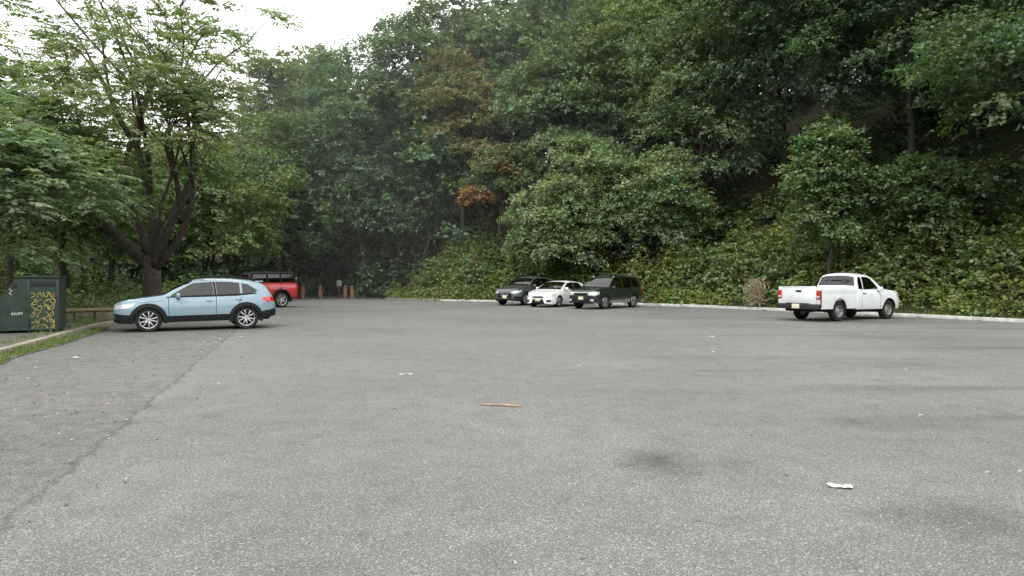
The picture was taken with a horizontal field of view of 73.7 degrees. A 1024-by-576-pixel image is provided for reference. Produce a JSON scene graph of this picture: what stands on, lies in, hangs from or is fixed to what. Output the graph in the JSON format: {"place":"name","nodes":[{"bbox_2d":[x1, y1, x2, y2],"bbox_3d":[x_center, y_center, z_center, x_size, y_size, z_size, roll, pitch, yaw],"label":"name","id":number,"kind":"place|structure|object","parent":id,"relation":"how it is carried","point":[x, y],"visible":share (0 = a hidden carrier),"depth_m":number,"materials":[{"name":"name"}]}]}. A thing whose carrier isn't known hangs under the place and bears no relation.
{"place":"outdoors","nodes":[
{"label":"outdoors","id":0,"kind":"place"},
{"bbox_2d":[0,320,109,346],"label":"sidewalk","id":1,"kind":"structure","parent":0,"point":[7,335],"depth_m":17.76,"materials":[{"name":"concrete"}]},
{"bbox_2d":[0,276,66,333],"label":"storage bin","id":2,"kind":"object","parent":1,"relation":"on","point":[30,303],"visible":0.98,"depth_m":18.32,"materials":[{"name":"green metal"}]},
{"bbox_2d":[292,294,381,298],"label":"woodland path","id":3,"kind":"structure","parent":0,"point":[331,296],"depth_m":54.25,"materials":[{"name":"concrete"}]},
{"bbox_2d":[301,286,304,298],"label":"wooden bollard","id":4,"kind":"object","parent":3,"relation":"on","point":[302,292],"visible":0.9,"depth_m":51.28,"materials":[{"name":"brown wood"}]},
{"bbox_2d":[318,286,322,298],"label":"wooden bollard","id":5,"kind":"object","parent":3,"relation":"on","point":[320,294],"visible":0.9,"depth_m":51.21,"materials":[{"name":"brown wood"}]},
{"bbox_2d":[337,281,341,297],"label":"park sign","id":6,"kind":"object","parent":3,"relation":"on","point":[339,283],"visible":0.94,"depth_m":52.15,"materials":[{"name":"grey metal"}]},
{"bbox_2d":[343,286,346,298],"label":"wooden bollard","id":7,"kind":"object","parent":3,"relation":"on","point":[345,292],"visible":0.9,"depth_m":51.48,"materials":[{"name":"brown wood"}]},
{"bbox_2d":[350,286,353,298],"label":"wooden bollard","id":8,"kind":"object","parent":3,"relation":"on","point":[351,292],"visible":0.91,"depth_m":51.08,"materials":[{"name":"brown wood"}]},
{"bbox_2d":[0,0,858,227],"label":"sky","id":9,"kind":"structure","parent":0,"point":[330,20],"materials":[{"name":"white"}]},
{"bbox_2d":[3,68,1023,346],"bbox_3d":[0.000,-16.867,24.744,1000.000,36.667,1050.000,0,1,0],"label":"ground","id":10,"kind":"structure","parent":0,"point":[1005,134],"depth_m":43.49,"materials":[{"name":"green plant"}]},
{"bbox_2d":[0,320,117,354],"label":"kerb","id":11,"kind":"structure","parent":10,"relation":"on","point":[49,337],"depth_m":17.35,"materials":[{"name":"concrete"}]},
{"bbox_2d":[0,78,154,275],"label":"ailanthus tree","id":12,"kind":"object","parent":10,"relation":"on","point":[20,182],"visible":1,"depth_m":19.34,"materials":[{"name":"green plant"}]},
{"bbox_2d":[0,47,167,290],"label":"ailanthus tree","id":13,"kind":"object","parent":10,"relation":"on","point":[49,119],"visible":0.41,"depth_m":24.94,"materials":[{"name":"green plant"}]},
{"bbox_2d":[66,308,112,320],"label":"blocks","id":14,"kind":"structure","parent":10,"relation":"on","point":[106,312],"depth_m":23.27,"materials":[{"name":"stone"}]},
{"bbox_2d":[0,113,189,287],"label":"maple tree","id":15,"kind":"object","parent":10,"relation":"on","point":[61,240],"visible":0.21,"depth_m":31.11,"materials":[{"name":"green plant"}]},
{"bbox_2d":[28,109,222,289],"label":"maple tree","id":16,"kind":"object","parent":10,"relation":"on","point":[162,156],"visible":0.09,"depth_m":41.30,"materials":[{"name":"green plant"}]},
{"bbox_2d":[0,0,308,296],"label":"locust tree","id":17,"kind":"object","parent":10,"relation":"on","point":[152,260],"visible":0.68,"depth_m":26.28,"materials":[{"name":"green plant"}]},
{"bbox_2d":[121,106,310,277],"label":"maple tree","id":18,"kind":"object","parent":10,"relation":"on","point":[231,196],"visible":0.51,"depth_m":44.70,"materials":[{"name":"green plant"}]},
{"bbox_2d":[208,107,343,271],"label":"linden tree","id":19,"kind":"object","parent":10,"relation":"on","point":[285,122],"visible":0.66,"depth_m":52.12,"materials":[{"name":"green plant"}]},
{"bbox_2d":[232,54,353,272],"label":"maple tree","id":20,"kind":"object","parent":10,"relation":"on","point":[283,85],"visible":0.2,"depth_m":58.53,"materials":[{"name":"green plant"}]},
{"bbox_2d":[264,31,419,296],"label":"linden tree","id":21,"kind":"object","parent":10,"relation":"on","point":[352,110],"visible":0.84,"depth_m":53.73,"materials":[{"name":"green plant"}]},
{"bbox_2d":[384,298,439,300],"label":"kerb","id":22,"kind":"structure","parent":10,"relation":"on","point":[413,299],"depth_m":48.01,"materials":[{"name":"concrete"}]},
{"bbox_2d":[348,0,478,266],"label":"oak tree","id":23,"kind":"object","parent":10,"relation":"on","point":[414,32],"visible":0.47,"depth_m":55.41,"materials":[{"name":"green plant"}]},
{"bbox_2d":[361,153,490,285],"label":"oak tree","id":24,"kind":"object","parent":10,"relation":"on","point":[390,239],"visible":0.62,"depth_m":55.35,"materials":[{"name":"green plant"}]},
{"bbox_2d":[404,41,512,244],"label":"oak tree","id":25,"kind":"object","parent":10,"relation":"on","point":[461,97],"visible":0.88,"depth_m":52.45,"materials":[{"name":"green plant"}]},
{"bbox_2d":[455,151,517,240],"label":"young maple tree","id":26,"kind":"object","parent":10,"relation":"on","point":[484,196],"visible":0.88,"depth_m":48.95,"materials":[{"name":"green plant"}]},
{"bbox_2d":[457,139,556,241],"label":"young maple tree","id":27,"kind":"object","parent":10,"relation":"on","point":[524,177],"visible":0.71,"depth_m":49.28,"materials":[{"name":"green plant"}]},
{"bbox_2d":[0,299,1023,575],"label":"parking lot","id":28,"kind":"structure","parent":10,"relation":"on","point":[626,451],"depth_m":6.50,"materials":[{"name":"grey asphalt"}]},
{"bbox_2d":[0,329,108,363],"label":"grass verge","id":29,"kind":"object","parent":28,"relation":"on","point":[45,348],"depth_m":15.27,"materials":[{"name":"plant"}]},
{"bbox_2d":[113,276,275,331],"bbox_3d":[-9.845,0.451,21.362,4.511,1.650,2.068,0,1,-28],"label":"parked car","id":30,"kind":"object","parent":28,"relation":"on","point":[242,303],"visible":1,"depth_m":20.72,"materials":[{"name":"blue paint"}]},
{"bbox_2d":[238,272,299,307],"bbox_3d":[-13.589,0.088,36.352,4.425,1.915,1.869,-1,1,-42],"label":"parked jeep","id":31,"kind":"object","parent":28,"relation":"on","point":[282,288],"visible":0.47,"depth_m":36.39,"materials":[{"name":"red paint"}]},
{"bbox_2d":[18,315,889,359],"bbox_3d":[0.702,1.247,22.714,26.398,0.001,10.188,0,1,-23],"label":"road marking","id":32,"kind":"object","parent":28,"relation":"on","point":[232,323],"visible":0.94,"depth_m":17.16,"materials":[{"name":"white paint"}]},
{"bbox_2d":[480,403,522,406],"bbox_3d":[-0.129,1.450,8.505,0.542,0.031,0.089,0,1,13],"label":"fallen stick","id":33,"kind":"object","parent":28,"relation":"on","point":[508,404],"visible":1,"depth_m":8.47,"materials":[{"name":"brown wood"}]},
{"bbox_2d":[0,309,1013,559],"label":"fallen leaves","id":34,"kind":"object","parent":28,"relation":"on","point":[196,397],"visible":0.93,"depth_m":9.05,"materials":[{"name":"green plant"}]},
{"bbox_2d":[13,321,1021,564],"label":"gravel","id":35,"kind":"structure","parent":28,"relation":"on","point":[515,561],"depth_m":8.76,"materials":[{"name":"grey gravel"}]},
{"bbox_2d":[495,275,552,305],"bbox_3d":[0.848,0.108,40.604,2.068,1.746,4.579,1,1,34],"label":"parked car","id":36,"kind":"object","parent":28,"relation":"on","point":[518,289],"visible":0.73,"depth_m":39.19,"materials":[{"name":"grey paint"}]},
{"bbox_2d":[527,280,582,306],"bbox_3d":[2.534,0.297,38.285,2.037,1.439,4.338,1,1,33],"label":"parked car","id":37,"kind":"object","parent":28,"relation":"on","point":[556,293],"visible":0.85,"depth_m":37.09,"materials":[{"name":"white paint"}]},
{"bbox_2d":[569,274,642,308],"bbox_3d":[4.997,0.160,36.060,2.086,1.781,4.698,1,1,41],"label":"parked suv","id":38,"kind":"object","parent":28,"relation":"on","point":[605,291],"visible":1,"depth_m":35.27,"materials":[{"name":"black paint"}]},
{"bbox_2d":[776,273,898,320],"bbox_3d":[12.627,0.309,26.234,5.100,1.784,2.115,0,1,-29],"label":"pickup truck","id":39,"kind":"object","parent":28,"relation":"on","point":[837,296],"visible":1,"depth_m":25.49,"materials":[{"name":"white paint"}]},
{"bbox_2d":[827,483,851,487],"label":"paper litter","id":40,"kind":"object","parent":28,"relation":"on","point":[838,485],"visible":1,"depth_m":5.21,"materials":[{"name":"white paper"}]},
{"bbox_2d":[0,69,1023,318],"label":"undergrowth","id":41,"kind":"object","parent":10,"relation":"on","point":[450,269],"visible":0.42,"depth_m":38.40,"materials":[{"name":"green plant"}]},
{"bbox_2d":[0,0,1023,293],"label":"forest","id":42,"kind":"object","parent":10,"relation":"on","point":[226,264],"visible":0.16,"depth_m":55.43,"materials":[{"name":"green plant"}]},
{"bbox_2d":[431,0,592,192],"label":"oak tree","id":43,"kind":"object","parent":10,"relation":"on","point":[507,60],"visible":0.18,"depth_m":55.03,"materials":[{"name":"green plant"}]},
{"bbox_2d":[0,289,1023,363],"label":"grass","id":44,"kind":"structure","parent":10,"relation":"on","point":[62,339],"depth_m":22.19,"materials":[{"name":"green plant"}]},
{"bbox_2d":[499,0,628,168],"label":"oak tree","id":45,"kind":"object","parent":10,"relation":"on","point":[515,2],"visible":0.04,"depth_m":59.58,"materials":[{"name":"green plant"}]},
{"bbox_2d":[484,13,669,190],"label":"oak tree","id":46,"kind":"object","parent":10,"relation":"on","point":[556,59],"visible":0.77,"depth_m":49.16,"materials":[{"name":"green plant"}]},
{"bbox_2d":[497,130,723,276],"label":"mulberry tree","id":47,"kind":"object","parent":10,"relation":"on","point":[652,196],"visible":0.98,"depth_m":42.22,"materials":[{"name":"green plant"}]},
{"bbox_2d":[566,0,731,159],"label":"beech tree","id":48,"kind":"object","parent":10,"relation":"on","point":[646,7],"visible":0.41,"depth_m":48.18,"materials":[{"name":"green plant"}]},
{"bbox_2d":[618,0,806,224],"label":"beech tree","id":49,"kind":"object","parent":10,"relation":"on","point":[752,156],"visible":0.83,"depth_m":43.07,"materials":[{"name":"green plant"}]},
{"bbox_2d":[440,299,1023,322],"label":"kerb","id":50,"kind":"structure","parent":10,"relation":"on","point":[894,314],"depth_m":32.45,"materials":[{"name":"white paint"}]},
{"bbox_2d":[662,0,827,190],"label":"maple tree","id":51,"kind":"object","parent":10,"relation":"on","point":[727,146],"visible":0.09,"depth_m":47.83,"materials":[{"name":"green plant"}]},
{"bbox_2d":[738,275,770,307],"bbox_3d":[12.045,0.211,34.014,1.620,1.810,1.347,0,1,19],"label":"dried shrub","id":52,"kind":"object","parent":10,"relation":"on","point":[755,288],"visible":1,"depth_m":33.86,"materials":[{"name":"brown plant"}]},
{"bbox_2d":[658,0,893,190],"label":"oak tree","id":53,"kind":"object","parent":10,"relation":"on","point":[766,16],"visible":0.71,"depth_m":40.01,"materials":[{"name":"green plant"}]},
{"bbox_2d":[769,112,885,273],"bbox_3d":[14.699,-3.788,31.857,5.151,8.719,4.314,0,1,0],"label":"vine covered tree","id":54,"kind":"object","parent":10,"relation":"on","point":[829,150],"visible":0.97,"depth_m":31.25,"materials":[{"name":"green plant"}]},
{"bbox_2d":[779,0,1019,164],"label":"oak tree","id":55,"kind":"object","parent":10,"relation":"on","point":[841,13],"visible":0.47,"depth_m":36.18,"materials":[{"name":"green plant"}]},
{"bbox_2d":[846,148,1003,252],"bbox_3d":[18.591,-3.855,30.986,6.092,4.795,4.867,1,1,36],"label":"young maple tree","id":56,"kind":"object","parent":10,"relation":"on","point":[957,180],"visible":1,"depth_m":30.04,"materials":[{"name":"green plant"}]},
{"bbox_2d":[855,0,1010,135],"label":"maple tree","id":57,"kind":"object","parent":10,"relation":"on","point":[973,127],"visible":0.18,"depth_m":39.63,"materials":[{"name":"green plant"}]},
{"bbox_2d":[882,5,1023,155],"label":"maple tree","id":58,"kind":"object","parent":10,"relation":"on","point":[992,55],"visible":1,"depth_m":26.49,"materials":[{"name":"green plant"}]},
{"bbox_2d":[934,0,1023,108],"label":"oak tree","id":59,"kind":"object","parent":10,"relation":"on","point":[1005,4],"visible":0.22,"depth_m":29.48,"materials":[{"name":"green plant"}]}
]}

